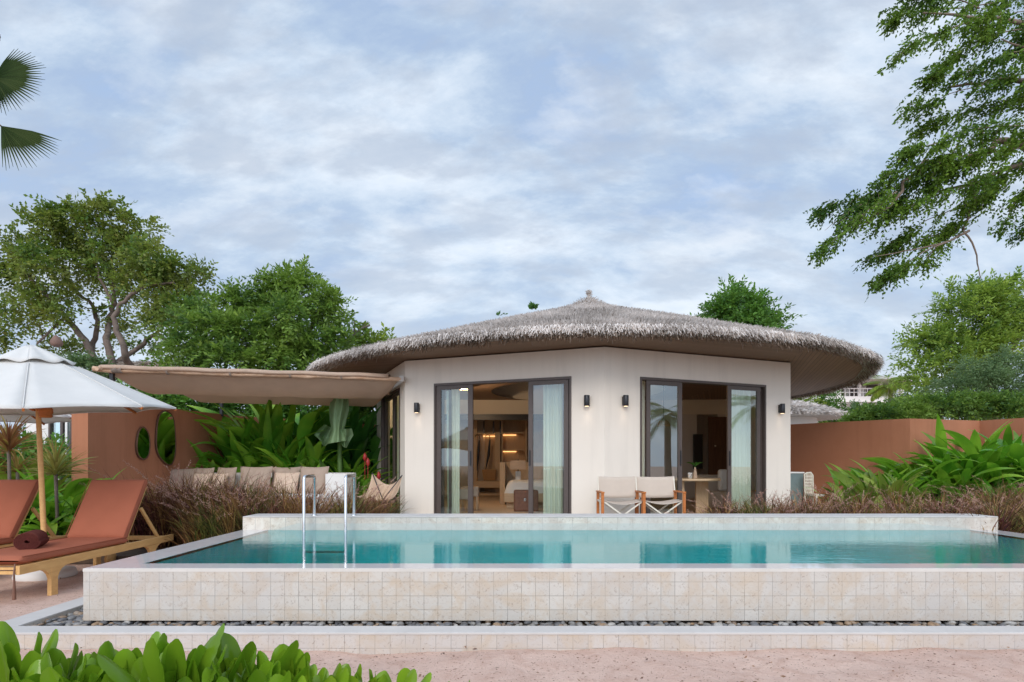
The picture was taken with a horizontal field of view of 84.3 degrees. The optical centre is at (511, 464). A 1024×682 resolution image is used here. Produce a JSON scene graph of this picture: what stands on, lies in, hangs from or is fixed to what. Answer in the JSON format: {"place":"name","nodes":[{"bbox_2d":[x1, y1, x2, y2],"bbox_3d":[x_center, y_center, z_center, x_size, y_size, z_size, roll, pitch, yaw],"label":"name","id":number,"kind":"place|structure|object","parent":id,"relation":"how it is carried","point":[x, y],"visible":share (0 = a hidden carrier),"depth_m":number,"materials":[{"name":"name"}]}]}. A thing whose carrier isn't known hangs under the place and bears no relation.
{"place":"outdoors","nodes":[
{"label":"outdoors","id":0,"kind":"place"},
{"bbox_2d":[0,414,71,424],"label":"parasol","id":1,"kind":"object","parent":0,"point":[53,419],"visible":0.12,"depth_m":10.44,"materials":[{"name":"fabric"}]},
{"bbox_2d":[0,479,1023,681],"bbox_3d":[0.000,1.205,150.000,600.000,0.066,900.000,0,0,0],"label":"ground","id":2,"kind":"structure","parent":0,"point":[606,665],"depth_m":3.43,"materials":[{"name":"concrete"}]},
{"bbox_2d":[0,449,45,479],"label":"cordyline plant","id":3,"kind":"object","parent":2,"relation":"on","point":[15,460],"visible":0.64,"depth_m":8.38,"materials":[{"name":"brown plant"}]},
{"bbox_2d":[0,36,60,169],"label":"fan palm","id":4,"kind":"object","parent":2,"relation":"on","point":[15,75],"visible":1,"depth_m":8.52,"materials":[{"name":"green plant"}]},
{"bbox_2d":[0,479,66,548],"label":"sun lounger","id":5,"kind":"object","parent":2,"relation":"on","point":[17,498],"visible":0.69,"depth_m":6.38,"materials":[{"name":"fabric"}]},
{"bbox_2d":[0,415,68,479],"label":"cordyline plant","id":6,"kind":"object","parent":2,"relation":"on","point":[9,439],"visible":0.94,"depth_m":7.98,"materials":[{"name":"green plant"}]},
{"bbox_2d":[0,423,71,483],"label":"dark shrub","id":7,"kind":"object","parent":2,"relation":"on","point":[53,438],"visible":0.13,"depth_m":12.72,"materials":[{"name":"green plant"}]},
{"bbox_2d":[0,621,168,681],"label":"beach shrub","id":8,"kind":"object","parent":2,"relation":"on","point":[50,662],"visible":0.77,"depth_m":1.42,"materials":[{"name":"green plant"}]},
{"bbox_2d":[0,479,173,599],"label":"sun lounger","id":9,"kind":"object","parent":2,"relation":"on","point":[103,521],"visible":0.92,"depth_m":6.19,"materials":[{"name":"fabric"}]},
{"bbox_2d":[13,529,49,549],"bbox_3d":[-4.597,0.721,5.421,0.200,0.171,0.320,0,0,-27],"label":"rolled towel","id":10,"kind":"object","parent":9,"relation":"on","point":[34,539],"visible":0.99,"depth_m":5.30,"materials":[{"name":"fabric"}]},
{"bbox_2d":[0,335,176,581],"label":"parasol","id":11,"kind":"object","parent":2,"relation":"on","point":[39,383],"visible":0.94,"depth_m":5.81,"materials":[{"name":"fabric"}]},
{"bbox_2d":[58,350,126,448],"bbox_3d":[-16.694,-1.615,21.937,3.504,5.633,2.405,0,0,0],"label":"shrubby tree","id":12,"kind":"object","parent":2,"relation":"on","point":[88,362],"visible":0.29,"depth_m":21.52,"materials":[{"name":"green plant"}]},
{"bbox_2d":[0,187,222,376],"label":"spreading tree","id":13,"kind":"object","parent":2,"relation":"on","point":[155,275],"visible":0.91,"depth_m":23.40,"materials":[{"name":"green plant"}]},
{"bbox_2d":[70,546,171,563],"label":"planting bed soil","id":14,"kind":"structure","parent":2,"relation":"on","point":[128,553],"depth_m":6.99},
{"bbox_2d":[19,496,75,535],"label":"broad leaf plant","id":15,"kind":"object","parent":14,"relation":"on","point":[54,526],"visible":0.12,"depth_m":7.50,"materials":[{"name":"plant"}]},
{"bbox_2d":[6,433,98,535],"bbox_3d":[-6.135,0.374,7.576,0.890,1.653,1.046,0,0,0],"label":"cordyline plant","id":16,"kind":"object","parent":14,"relation":"on","point":[54,463],"visible":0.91,"depth_m":7.58,"materials":[{"name":"green plant"}]},
{"bbox_2d":[28,493,79,535],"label":"broad leaf plant","id":17,"kind":"object","parent":14,"relation":"on","point":[68,518],"visible":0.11,"depth_m":7.57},
{"bbox_2d":[13,465,126,531],"bbox_3d":[-6.496,0.578,8.150,2.154,1.222,2.317,0,0,-7],"label":"broad leaf plant","id":18,"kind":"object","parent":14,"relation":"on","point":[72,489],"visible":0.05,"depth_m":8.01,"materials":[{"name":"plant"}]},
{"bbox_2d":[79,460,412,549],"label":"fountain grass","id":19,"kind":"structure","parent":14,"relation":"on","point":[166,520],"depth_m":7.33,"materials":[{"name":"plant"}]},
{"bbox_2d":[663,473,1023,533],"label":"fountain grass","id":20,"kind":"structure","parent":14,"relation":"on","point":[1013,521],"depth_m":7.69,"materials":[{"name":"plant"}]},
{"bbox_2d":[116,360,189,409],"bbox_3d":[-16.128,-1.780,26.001,4.421,5.960,4.414,0,0,0],"label":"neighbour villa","id":21,"kind":"object","parent":2,"relation":"on","point":[138,363],"visible":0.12,"depth_m":24.11,"materials":[{"name":"plant"}]},
{"bbox_2d":[97,623,298,681],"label":"beach shrub","id":22,"kind":"object","parent":2,"relation":"on","point":[219,656],"visible":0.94,"depth_m":1.41,"materials":[{"name":"green plant"}]},
{"bbox_2d":[138,367,376,424],"bbox_3d":[-7.922,-0.969,18.522,9.146,4.346,3.132,0,0,0],"label":"background hedge","id":23,"kind":"object","parent":2,"relation":"on","point":[178,399],"visible":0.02,"depth_m":17.89,"materials":[{"name":"green plant"}]},
{"bbox_2d":[246,644,469,681],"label":"beach shrub","id":24,"kind":"object","parent":2,"relation":"on","point":[307,672],"visible":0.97,"depth_m":1.50,"materials":[{"name":"green plant"}]},
{"bbox_2d":[9,578,1017,681],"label":"fallen leaves","id":25,"kind":"object","parent":2,"relation":"on","point":[624,665],"visible":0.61,"depth_m":3.32,"materials":[{"name":"brown plant"}]},
{"bbox_2d":[5,597,1023,654],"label":"trough kerb","id":26,"kind":"structure","parent":2,"relation":"on","point":[369,640],"depth_m":3.66,"materials":[{"name":"stone"}]},
{"bbox_2d":[83,514,1023,625],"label":"swimming pool","id":27,"kind":"structure","parent":2,"relation":"in","point":[544,587],"depth_m":4.00,"materials":[{"name":"tile"}]},
{"bbox_2d":[302,475,355,562],"bbox_3d":[-2.042,0.807,6.340,0.515,1.388,0.380,0,0,0],"label":"pool ladder","id":28,"kind":"object","parent":27,"relation":"attached to","point":[314,502],"visible":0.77,"depth_m":6.17,"materials":[{"name":"metal"}]},
{"bbox_2d":[147,530,1023,562],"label":"water","id":29,"kind":"structure","parent":27,"relation":"in","point":[985,547],"depth_m":5.34,"materials":[{"name":"liquid"}]},
{"bbox_2d":[690,273,804,329],"bbox_3d":[12.304,-4.335,30.021,5.281,11.082,4.648,0,0,-37],"label":"tree","id":30,"kind":"object","parent":2,"relation":"on","point":[734,302],"visible":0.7,"depth_m":29.29,"materials":[{"name":"green plant"}]},
{"bbox_2d":[795,396,834,422],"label":"garden shrub","id":31,"kind":"object","parent":2,"relation":"on","point":[814,400],"visible":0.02,"depth_m":29.49,"materials":[{"name":"green plant"}]},
{"bbox_2d":[791,399,849,423],"bbox_3d":[11.327,-0.876,24.001,5.295,4.151,5.317,0,0,0],"label":"neighbour villa","id":32,"kind":"object","parent":2,"relation":"on","point":[804,412],"visible":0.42,"depth_m":22.25,"materials":[{"name":"plant"}]},
{"bbox_2d":[816,389,859,422],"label":"garden shrub","id":33,"kind":"object","parent":2,"relation":"on","point":[833,400],"visible":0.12,"depth_m":29.84,"materials":[{"name":"green plant"}]},
{"bbox_2d":[863,375,917,401],"bbox_3d":[26.785,-2.563,39.992,3.364,7.539,3.336,0,0,0],"label":"coconut palm","id":34,"kind":"object","parent":2,"relation":"on","point":[877,392],"visible":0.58,"depth_m":39.94,"materials":[{"name":"green plant"}]},
{"bbox_2d":[791,418,1023,503],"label":"garden wall","id":35,"kind":"structure","parent":2,"relation":"on","point":[815,447],"depth_m":14.81,"materials":[{"name":"paint"}]},
{"bbox_2d":[838,386,1023,421],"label":"clipped hedge","id":36,"kind":"object","parent":2,"relation":"on","point":[977,406],"visible":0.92,"depth_m":17.09,"materials":[{"name":"green plant"}]},
{"bbox_2d":[880,265,1023,418],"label":"tamarind tree","id":37,"kind":"object","parent":2,"relation":"on","point":[1003,322],"visible":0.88,"depth_m":25.48,"materials":[{"name":"green plant"}]},
{"bbox_2d":[915,343,1023,419],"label":"olive tree","id":38,"kind":"object","parent":2,"relation":"on","point":[988,380],"visible":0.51,"depth_m":20.65,"materials":[{"name":"green plant"}]},
{"bbox_2d":[0,0,1023,449],"label":"sky","id":39,"kind":"structure","parent":0,"point":[444,164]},
{"bbox_2d":[798,375,911,421],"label":"hotel building","id":40,"kind":"structure","parent":0,"point":[856,393],"depth_m":55.01,"materials":[{"name":"white concrete"}]},
{"bbox_2d":[835,385,877,395],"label":"window","id":41,"kind":"structure","parent":40,"relation":"in","point":[867,386],"depth_m":56.95,"materials":[{"name":"grey metal"}]},
{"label":"terrace paving","id":42,"kind":"structure","parent":0,"visible":0},
{"bbox_2d":[0,445,71,494],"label":"broad leaf plant","id":43,"kind":"object","parent":42,"relation":"on","point":[13,475],"visible":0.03,"depth_m":9.00,"materials":[{"name":"plant"}]},
{"bbox_2d":[26,414,71,480],"bbox_3d":[-10.941,-0.300,14.635,2.154,3.000,1.330,0,0,0],"label":"neighbour villa","id":44,"kind":"object","parent":42,"relation":"on","point":[49,429],"visible":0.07,"depth_m":14.00,"materials":[{"name":"white paint"}]},
{"bbox_2d":[48,414,71,479],"bbox_3d":[-10.995,-0.078,14.035,0.905,2.557,0.130,0,0,0],"label":"window frame","id":45,"kind":"structure","parent":44,"relation":"in","point":[62,424],"depth_m":13.97,"materials":[{"name":"grey metal"}]},
{"bbox_2d":[187,451,236,472],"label":"broad leaf plant","id":46,"kind":"object","parent":42,"relation":"on","point":[212,464],"visible":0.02,"depth_m":11.96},
{"bbox_2d":[72,409,375,494],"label":"garden wall","id":47,"kind":"structure","parent":42,"relation":"on","point":[106,441],"depth_m":10.04,"materials":[{"name":"paint"}]},
{"bbox_2d":[135,426,150,459],"bbox_3d":[-6.804,-0.393,10.437,0.044,0.621,0.468,0,0,-6],"label":"mirror","id":48,"kind":"object","parent":47,"relation":"attached to","point":[142,445],"depth_m":10.40,"materials":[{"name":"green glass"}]},
{"bbox_2d":[155,410,175,465],"bbox_3d":[-6.891,-0.528,11.270,0.044,1.100,0.793,0,0,-6],"label":"mirror","id":49,"kind":"object","parent":47,"relation":"attached to","point":[165,438],"depth_m":11.23,"materials":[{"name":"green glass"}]},
{"bbox_2d":[187,404,297,472],"bbox_3d":[-5.797,-0.130,12.976,3.159,2.477,3.487,0,0,21],"label":"broad leaf plant","id":50,"kind":"object","parent":42,"relation":"on","point":[222,437],"visible":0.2,"depth_m":12.10,"materials":[{"name":"plant"}]},
{"bbox_2d":[136,253,374,405],"bbox_3d":[-8.737,-3.084,19.287,7.761,8.594,4.580,0,0,0],"label":"feathery tree","id":51,"kind":"object","parent":42,"relation":"on","point":[274,299],"visible":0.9,"depth_m":18.67,"materials":[{"name":"green plant"}]},
{"bbox_2d":[183,400,349,466],"bbox_3d":[-5.472,-0.406,13.201,3.742,3.030,3.336,0,0,0],"label":"broad leaf plant","id":52,"kind":"object","parent":42,"relation":"on","point":[269,420],"visible":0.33,"depth_m":12.35,"materials":[{"name":"plant"}]},
{"bbox_2d":[216,473,355,507],"bbox_3d":[-5.399,0.620,11.575,4.287,0.900,0.850,0,0,0],"label":"garden bench","id":53,"kind":"object","parent":42,"relation":"on","point":[336,477],"visible":0.15,"depth_m":11.15,"materials":[{"name":"white fabric"}]},
{"bbox_2d":[169,468,195,491],"bbox_3d":[-6.899,0.336,11.550,0.826,0.517,0.212,0,0,-6],"label":"cushion","id":54,"kind":"object","parent":53,"relation":"on","point":[187,475],"visible":0.22,"depth_m":11.53,"materials":[{"name":"beige fabric"}]},
{"bbox_2d":[193,473,212,488],"bbox_3d":[-6.229,0.367,11.350,0.375,0.390,0.236,0,0,0],"label":"cushion","id":55,"kind":"object","parent":53,"relation":"on","point":[199,476],"visible":0.34,"depth_m":11.31,"materials":[{"name":"beige fabric"}]},
{"bbox_2d":[196,468,213,482],"bbox_3d":[-6.313,0.263,11.600,0.419,0.410,0.200,0,0,8],"label":"cushion","id":56,"kind":"object","parent":53,"relation":"on","point":[200,471],"visible":0.34,"depth_m":11.56,"materials":[{"name":"beige fabric"}]},
{"bbox_2d":[217,467,236,487],"bbox_3d":[-5.867,0.281,11.600,0.473,0.463,0.205,0,0,15],"label":"cushion","id":57,"kind":"object","parent":53,"relation":"on","point":[231,472],"visible":0.45,"depth_m":11.54,"materials":[{"name":"beige fabric"}]},
{"bbox_2d":[239,466,272,492],"bbox_3d":[-5.170,0.313,11.400,0.658,0.561,0.218,0,0,0],"label":"cushion","id":58,"kind":"object","parent":53,"relation":"on","point":[258,470],"visible":0.59,"depth_m":11.35,"materials":[{"name":"beige fabric"}]},
{"bbox_2d":[270,467,299,490],"bbox_3d":[-4.649,0.318,11.600,0.589,0.552,0.217,0,0,0],"label":"cushion","id":59,"kind":"object","parent":53,"relation":"on","point":[287,470],"visible":0.29,"depth_m":11.58,"materials":[{"name":"beige fabric"}]},
{"bbox_2d":[273,472,299,492],"bbox_3d":[-4.536,0.365,11.350,0.515,0.423,0.235,0,0,0],"label":"cushion","id":60,"kind":"object","parent":53,"relation":"on","point":[295,476],"visible":0.61,"depth_m":11.30,"materials":[{"name":"beige fabric"}]},
{"bbox_2d":[298,466,328,493],"bbox_3d":[-3.994,0.313,11.400,0.588,0.561,0.218,0,0,0],"label":"cushion","id":61,"kind":"object","parent":53,"relation":"on","point":[321,472],"visible":0.67,"depth_m":11.35,"materials":[{"name":"beige fabric"}]},
{"bbox_2d":[239,431,357,483],"bbox_3d":[-4.680,0.153,12.737,2.770,1.913,2.882,0,0,0],"label":"broad leaf plant","id":62,"kind":"object","parent":42,"relation":"on","point":[315,451],"visible":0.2,"depth_m":12.03,"materials":[{"name":"plant"}]},
{"bbox_2d":[285,406,377,459],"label":"broad leaf plant","id":63,"kind":"object","parent":42,"relation":"on","point":[354,410],"visible":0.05,"depth_m":13.20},
{"bbox_2d":[315,398,352,472],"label":"banana plant","id":64,"kind":"object","parent":42,"relation":"on","point":[339,433],"visible":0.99,"depth_m":12.08,"materials":[{"name":"green plant"}]},
{"bbox_2d":[291,405,392,481],"bbox_3d":[-3.762,-0.251,14.041,3.425,2.718,3.695,0,0,0],"label":"broad leaf plant","id":65,"kind":"object","parent":42,"relation":"on","point":[359,439],"visible":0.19,"depth_m":13.25,"materials":[{"name":"plant"}]},
{"bbox_2d":[308,451,398,490],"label":"broad leaf plant","id":66,"kind":"object","parent":42,"relation":"on","point":[357,470],"visible":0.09,"depth_m":12.49,"materials":[{"name":"plant"}]},
{"bbox_2d":[329,412,392,478],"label":"broad leaf plant","id":67,"kind":"object","parent":42,"relation":"on","point":[373,445],"visible":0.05,"depth_m":13.49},
{"bbox_2d":[329,321,396,349],"bbox_3d":[-5.749,-2.186,21.959,3.252,6.776,2.068,0,0,0],"label":"frangipani tree","id":68,"kind":"object","parent":42,"relation":"on","point":[380,336],"visible":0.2,"depth_m":21.79,"materials":[{"name":"green plant"}]},
{"bbox_2d":[355,474,398,509],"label":"broad leaf plant","id":69,"kind":"object","parent":42,"relation":"on","point":[361,482],"visible":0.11,"depth_m":12.03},
{"bbox_2d":[358,473,402,502],"bbox_3d":[-2.400,0.614,10.208,0.804,0.932,0.731,0,0,0],"label":"butterfly chair","id":70,"kind":"object","parent":42,"relation":"on","point":[375,482],"visible":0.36,"depth_m":10.48,"materials":[{"name":"fabric"}]},
{"bbox_2d":[304,290,883,513],"bbox_3d":[1.843,-1.794,15.945,14.536,6.129,14.536,0,0,0],"label":"thatched villa","id":71,"kind":"object","parent":42,"relation":"on","point":[605,356],"visible":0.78,"depth_m":10.56,"materials":[{"name":"white paint"}]},
{"bbox_2d":[92,365,404,415],"bbox_3d":[-5.042,-1.438,11.813,5.269,0.676,3.180,0,0,-16],"label":"shade canopy","id":72,"kind":"object","parent":71,"relation":"attached to","point":[242,386],"visible":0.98,"depth_m":10.68,"materials":[{"name":"fabric"}]},
{"bbox_2d":[381,388,399,513],"bbox_3d":[-2.600,-0.250,12.396,0.162,2.640,1.797,0,0,-25],"label":"window","id":73,"kind":"structure","parent":71,"relation":"in","point":[393,395],"depth_m":12.67,"materials":[{"name":"brown metal"}]},
{"bbox_2d":[397,396,398,509],"bbox_3d":[-2.676,-0.275,13.096,0.077,2.630,0.461,0,0,-23],"label":"curtain","id":74,"kind":"object","parent":71,"relation":"hanging from","point":[398,443],"visible":0.23,"depth_m":12.91,"materials":[{"name":"fabric"}]},
{"bbox_2d":[447,389,459,513],"bbox_3d":[-1.146,-0.275,11.098,0.287,2.630,0.073,0,0,19],"label":"curtain","id":75,"kind":"object","parent":71,"relation":"hanging from","point":[455,451],"visible":0.72,"depth_m":11.09,"materials":[{"name":"white fabric"}]},
{"bbox_2d":[461,486,478,509],"bbox_3d":[-0.990,0.789,13.400,0.400,0.538,0.400,0,0,0],"label":"stool","id":76,"kind":"object","parent":71,"relation":"on","point":[476,491],"visible":0.66,"depth_m":13.21,"materials":[{"name":"brown wood"}]},
{"bbox_2d":[434,376,570,513],"bbox_3d":[-0.205,-0.250,10.579,2.730,2.640,0.162,0,0,20],"label":"sliding door","id":77,"kind":"structure","parent":71,"relation":"in","point":[439,388],"depth_m":10.72,"materials":[{"name":"grey metal"}]},
{"bbox_2d":[473,420,542,495],"bbox_3d":[0.450,-0.315,19.500,5.300,2.770,1.000,0,0,0],"label":"open wardrobe","id":78,"kind":"object","parent":71,"relation":"on","point":[509,440],"visible":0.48,"depth_m":19.95,"materials":[{"name":"brown wood"}]},
{"bbox_2d":[482,469,496,480],"bbox_3d":[-0.775,0.352,19.300,0.496,0.381,0.268,0,0,0],"label":"woven bag","id":79,"kind":"object","parent":78,"relation":"on","point":[489,474],"visible":1,"depth_m":19.18,"materials":[{"name":"wicker"}]},
{"bbox_2d":[500,462,542,504],"bbox_3d":[0.776,0.505,15.400,2.200,1.130,0.800,0,0,0],"label":"headboard screen","id":80,"kind":"object","parent":71,"relation":"on","point":[507,473],"visible":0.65,"depth_m":15.72,"materials":[{"name":"brown wood"}]},
{"bbox_2d":[504,479,542,507],"bbox_3d":[0.809,0.675,14.750,2.000,0.790,1.900,0,0,0],"label":"bed","id":81,"kind":"object","parent":71,"relation":"on","point":[513,485],"visible":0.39,"depth_m":13.89,"materials":[{"name":"white fabric"}]},
{"bbox_2d":[514,490,537,510],"bbox_3d":[0.320,0.822,13.020,0.560,0.472,0.460,0,0,0],"label":"storage trunk","id":82,"kind":"object","parent":71,"relation":"on","point":[520,500],"visible":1,"depth_m":12.80,"materials":[{"name":"brown leather"}]},
{"bbox_2d":[543,384,561,513],"bbox_3d":[0.823,-0.275,10.391,0.519,2.630,0.079,0,0,21],"label":"curtain","id":83,"kind":"object","parent":71,"relation":"hanging from","point":[552,449],"visible":0.6,"depth_m":10.42,"materials":[{"name":"white fabric"}]},
{"bbox_2d":[444,382,726,497],"bbox_3d":[1.940,-0.915,18.040,10.080,3.970,0.220,0,0,0],"label":"interior partition","id":84,"kind":"object","parent":71,"relation":"on","point":[663,451],"visible":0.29,"depth_m":18.00,"materials":[{"name":"paint"}]},
{"bbox_2d":[693,434,702,468],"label":"wall panel","id":85,"kind":"structure","parent":84,"relation":"attached to","point":[697,447],"depth_m":17.90,"materials":[{"name":"black metal"}]},
{"bbox_2d":[708,417,726,474],"bbox_3d":[6.681,-0.225,17.995,0.872,2.590,0.070,0,0,0],"label":"timber door","id":86,"kind":"structure","parent":84,"relation":"attached to","point":[717,443],"depth_m":17.98,"materials":[{"name":"brown wood"}]},
{"bbox_2d":[708,417,726,474],"bbox_3d":[6.681,-0.225,18.005,0.872,2.590,0.050,0,0,0],"label":"door leaf","id":87,"kind":"structure","parent":86,"relation":"in","point":[717,426],"depth_m":17.98,"materials":[{"name":"brown wood"}]},
{"bbox_2d":[642,381,644,476],"bbox_3d":[2.348,-0.275,10.392,0.240,2.630,0.074,0,0,-21],"label":"curtain","id":88,"kind":"object","parent":71,"relation":"hanging from","point":[643,428],"visible":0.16,"depth_m":10.42,"materials":[{"name":"white fabric"}]},
{"bbox_2d":[657,386,669,426],"bbox_3d":[3.614,-1.756,13.500,0.326,1.687,0.326,0,0,0],"label":"pendant lamp","id":89,"kind":"object","parent":71,"relation":"hanging from","point":[663,422],"visible":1,"depth_m":13.44,"materials":[{"name":"wicker"}]},
{"bbox_2d":[672,478,720,513],"bbox_3d":[3.838,0.674,12.200,1.240,0.767,1.240,0,0,0],"label":"dining table","id":90,"kind":"object","parent":71,"relation":"on","point":[701,487],"visible":0.58,"depth_m":12.27,"materials":[{"name":"brown wood"}]},
{"bbox_2d":[640,377,765,513],"bbox_3d":[3.623,-0.250,10.705,2.917,2.640,0.162,0,0,-21],"label":"sliding door","id":91,"kind":"structure","parent":71,"relation":"in","point":[760,390],"depth_m":10.85,"materials":[{"name":"grey metal"}]},
{"bbox_2d":[697,469,755,507],"bbox_3d":[5.582,0.568,13.775,1.900,0.905,0.950,0,0,0],"label":"sofa","id":92,"kind":"object","parent":71,"relation":"on","point":[715,488],"visible":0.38,"depth_m":13.65,"materials":[{"name":"white fabric"}]},
{"bbox_2d":[732,390,750,509],"bbox_3d":[4.539,-0.275,11.242,0.511,2.630,0.077,0,0,-20],"label":"curtain","id":93,"kind":"object","parent":71,"relation":"hanging from","point":[741,442],"visible":0.77,"depth_m":11.25,"materials":[{"name":"white fabric"}]},
{"bbox_2d":[596,476,645,513],"bbox_3d":[1.743,0.632,9.133,0.706,0.875,0.607,0,0,0],"label":"director chair","id":94,"kind":"object","parent":42,"relation":"on","point":[617,487],"visible":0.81,"depth_m":9.37,"materials":[{"name":"fabric"}]},
{"bbox_2d":[635,476,685,513],"bbox_3d":[2.386,0.632,9.184,0.706,0.875,0.607,0,0,0],"label":"director chair","id":95,"kind":"object","parent":42,"relation":"on","point":[657,487],"visible":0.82,"depth_m":9.43,"materials":[{"name":"fabric"}]},
{"bbox_2d":[791,472,804,507],"bbox_3d":[6.334,0.616,12.775,0.339,0.908,0.390,0,0,0],"label":"air conditioner","id":96,"kind":"object","parent":42,"relation":"on","point":[797,479],"visible":0.27,"depth_m":12.60,"materials":[{"name":"metal"}]},
{"bbox_2d":[804,472,823,503],"bbox_3d":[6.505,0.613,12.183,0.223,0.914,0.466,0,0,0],"label":"slatted chair","id":97,"kind":"object","parent":42,"relation":"on","point":[806,483],"visible":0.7,"depth_m":12.39,"materials":[{"name":"beige paint"}]},
{"bbox_2d":[802,463,897,510],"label":"broad leaf plant","id":98,"kind":"object","parent":42,"relation":"on","point":[835,479],"visible":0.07,"depth_m":12.49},
{"bbox_2d":[825,468,929,513],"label":"broad leaf plant","id":99,"kind":"object","parent":42,"relation":"on","point":[869,477],"visible":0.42,"depth_m":11.08,"materials":[{"name":"plant"}]},
{"bbox_2d":[830,460,956,507],"bbox_3d":[8.157,0.509,12.172,2.324,1.300,2.397,0,0,27],"label":"broad leaf plant","id":100,"kind":"object","parent":42,"relation":"on","point":[859,472],"visible":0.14,"depth_m":12.04,"materials":[{"name":"plant"}]},
{"bbox_2d":[802,0,1023,302],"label":"overhanging tree","id":101,"kind":"object","parent":42,"relation":"on","point":[941,168],"visible":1,"depth_m":9.32,"materials":[{"name":"green plant"}]},
{"bbox_2d":[860,439,1023,501],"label":"broad leaf plant","id":102,"kind":"object","parent":42,"relation":"on","point":[947,465],"visible":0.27,"depth_m":11.97,"materials":[{"name":"plant"}]},
{"bbox_2d":[879,461,1023,506],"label":"broad leaf plant","id":103,"kind":"object","parent":42,"relation":"on","point":[966,474],"visible":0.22,"depth_m":11.45,"materials":[{"name":"plant"}]},
{"bbox_2d":[897,413,1023,499],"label":"broad leaf plant","id":104,"kind":"object","parent":42,"relation":"on","point":[1012,448],"visible":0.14,"depth_m":12.23,"materials":[{"name":"plant"}]},
{"bbox_2d":[947,441,1022,494],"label":"broad leaf plant","id":105,"kind":"object","parent":42,"relation":"on","point":[988,455],"visible":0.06,"depth_m":11.89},
{"bbox_3d":[0.157,0.748,15.400,0.550,0.643,0.400,0,0,0],"label":"bedside table","id":106,"kind":"object","parent":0,"visible":0},
{"bbox_2d":[510,459,525,479],"bbox_3d":[0.159,0.141,15.300,0.435,0.565,0.240,0,0,0],"label":"table lamp","id":107,"kind":"object","parent":106,"relation":"on","point":[518,464],"visible":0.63,"depth_m":15.19,"materials":[{"name":"beige fabric"}]},
{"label":"trough soil","id":108,"kind":"structure","parent":0,"visible":0},
{"bbox_2d":[32,607,1023,625],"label":"pebbles","id":109,"kind":"object","parent":108,"relation":"on","point":[75,618],"visible":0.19,"depth_m":3.98,"materials":[{"name":"stone"}]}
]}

